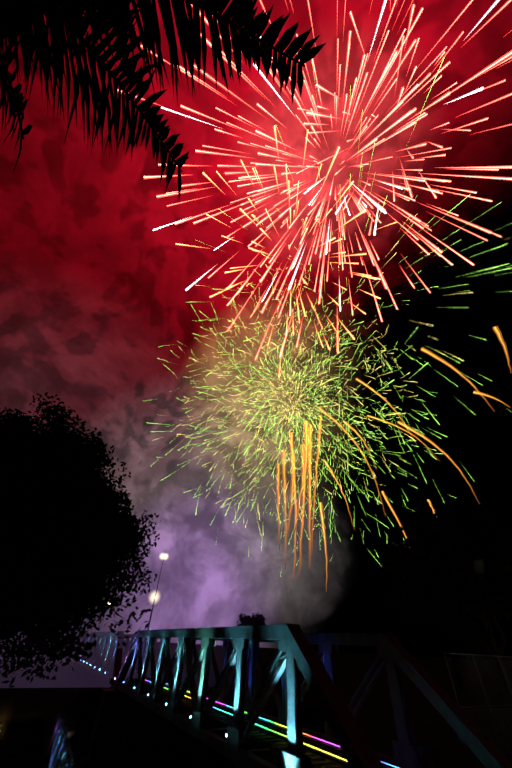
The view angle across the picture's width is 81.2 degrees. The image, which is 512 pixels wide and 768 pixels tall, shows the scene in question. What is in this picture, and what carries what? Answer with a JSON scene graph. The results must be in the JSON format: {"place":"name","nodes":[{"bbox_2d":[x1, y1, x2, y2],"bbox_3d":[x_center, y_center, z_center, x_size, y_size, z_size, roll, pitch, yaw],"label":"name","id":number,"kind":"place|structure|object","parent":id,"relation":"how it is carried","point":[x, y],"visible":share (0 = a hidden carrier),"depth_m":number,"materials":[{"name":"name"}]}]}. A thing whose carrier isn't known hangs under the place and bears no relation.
{"place":"outdoors","nodes":[
{"label":"outdoors","id":0,"kind":"place"},
{"bbox_2d":[0,718,29,767],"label":"bush","id":1,"kind":"object","parent":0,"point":[5,756],"depth_m":9.31,"materials":[{"name":"plant"}]},
{"bbox_2d":[0,561,263,665],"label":"smoke","id":2,"kind":"object","parent":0,"point":[139,614],"depth_m":58.62,"materials":[{"name":"purple"}]},
{"bbox_2d":[0,693,325,767],"bbox_3d":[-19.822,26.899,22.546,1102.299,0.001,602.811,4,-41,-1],"label":"river water","id":3,"kind":"structure","parent":0,"point":[60,725],"depth_m":23.86,"materials":[{"name":"black liquid"}]},
{"bbox_2d":[236,612,265,625],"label":"tree leaves","id":4,"kind":"object","parent":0,"point":[253,619],"depth_m":95.98,"materials":[{"name":"black plant"}]},
{"bbox_2d":[0,0,511,647],"bbox_3d":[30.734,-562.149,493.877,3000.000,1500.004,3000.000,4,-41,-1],"label":"cloud","id":5,"kind":"structure","parent":0,"point":[102,270],"depth_m":1231.96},
{"bbox_2d":[0,635,511,767],"bbox_3d":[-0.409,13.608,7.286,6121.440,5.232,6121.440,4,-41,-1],"label":"background","id":6,"kind":"structure","parent":0,"point":[375,718],"depth_m":41.47,"materials":[{"name":"black plant"}]},
{"bbox_2d":[1,660,75,663],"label":"road barrier wall","id":7,"kind":"structure","parent":6,"relation":"on","point":[57,662],"depth_m":49.30,"materials":[{"name":"paint"}]},
{"bbox_2d":[0,392,160,687],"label":"tree","id":8,"kind":"object","parent":6,"relation":"on","point":[30,513],"depth_m":7.74,"materials":[{"name":"black plant"}]},
{"bbox_2d":[61,752,103,767],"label":"bush leaves","id":9,"kind":"object","parent":6,"relation":"on","point":[69,764],"visible":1,"depth_m":9.11,"materials":[{"name":"plant"}]},
{"bbox_2d":[148,555,166,629],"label":"mast pole","id":10,"kind":"object","parent":6,"relation":"on","point":[155,596],"depth_m":78.61,"materials":[{"name":"grey metal"}]},
{"bbox_2d":[0,0,325,198],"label":"palm","id":11,"kind":"object","parent":6,"relation":"on","point":[19,18],"visible":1,"depth_m":2.33,"materials":[{"name":"black plant"}]},
{"bbox_2d":[2,736,511,767],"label":"bushes","id":12,"kind":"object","parent":6,"relation":"on","point":[435,755],"depth_m":14.92,"materials":[{"name":"plant"}]},
{"bbox_2d":[457,708,511,761],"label":"retaining wall","id":13,"kind":"structure","parent":6,"relation":"on","point":[495,726],"depth_m":14.50,"materials":[{"name":"concrete"}]},
{"bbox_2d":[443,652,511,712],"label":"chain link fence","id":14,"kind":"object","parent":13,"relation":"on","point":[504,673],"visible":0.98,"depth_m":15.77,"materials":[{"name":"grey metal"}]},
{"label":"concrete bridge piers","id":15,"kind":"object","parent":6,"relation":"on","visible":0},
{"bbox_2d":[66,623,511,767],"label":"steel truss bridge","id":16,"kind":"structure","parent":15,"relation":"on","point":[344,731],"depth_m":12.19,"materials":[{"name":"teal metal"}]},
{"bbox_2d":[131,646,295,752],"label":"truss bridge rivets","id":17,"kind":"object","parent":16,"relation":"attached to","point":[234,691],"visible":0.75,"depth_m":11.81,"materials":[{"name":"teal metal"}]},
{"bbox_2d":[89,658,389,767],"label":"bridge rails","id":18,"kind":"object","parent":16,"relation":"on","point":[321,754],"visible":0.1,"depth_m":12.27,"materials":[{"name":"black metal"}]},
{"bbox_2d":[93,661,394,767],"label":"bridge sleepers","id":19,"kind":"object","parent":16,"relation":"on","point":[270,742],"visible":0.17,"depth_m":12.46},
{"bbox_2d":[18,194,511,660],"label":"sky","id":20,"kind":"structure","parent":0,"point":[480,441],"materials":[{"name":"black"}]},
{"bbox_2d":[121,0,511,377],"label":"red firework","id":21,"kind":"object","parent":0,"point":[375,139],"visible":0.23,"depth_m":77.72},
{"bbox_2d":[146,58,511,576],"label":"green firework","id":22,"kind":"object","parent":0,"point":[340,447],"visible":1,"depth_m":87.02},
{"bbox_2d":[277,327,510,582],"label":"firework trails","id":23,"kind":"object","parent":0,"point":[304,474],"visible":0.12,"depth_m":79.79,"materials":[{"name":"orange"}]},
{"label":"track sleepers","id":24,"kind":"object","parent":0,"visible":0},
{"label":"track rails","id":25,"kind":"object","parent":24,"relation":"on","visible":0},
{"bbox_2d":[146,680,347,761],"bbox_3d":[7.035,7.523,4.128,0.024,0.022,68.390,22,-45,-21],"label":"led strip","id":26,"kind":"object","parent":25,"relation":"on","point":[282,734],"visible":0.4,"depth_m":11.96,"materials":[{"name":"plastic"}]},
{"bbox_2d":[166,683,398,767],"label":"led strip","id":27,"kind":"object","parent":25,"relation":"on","point":[305,734],"depth_m":12.11,"materials":[{"name":"plastic"}]}
]}

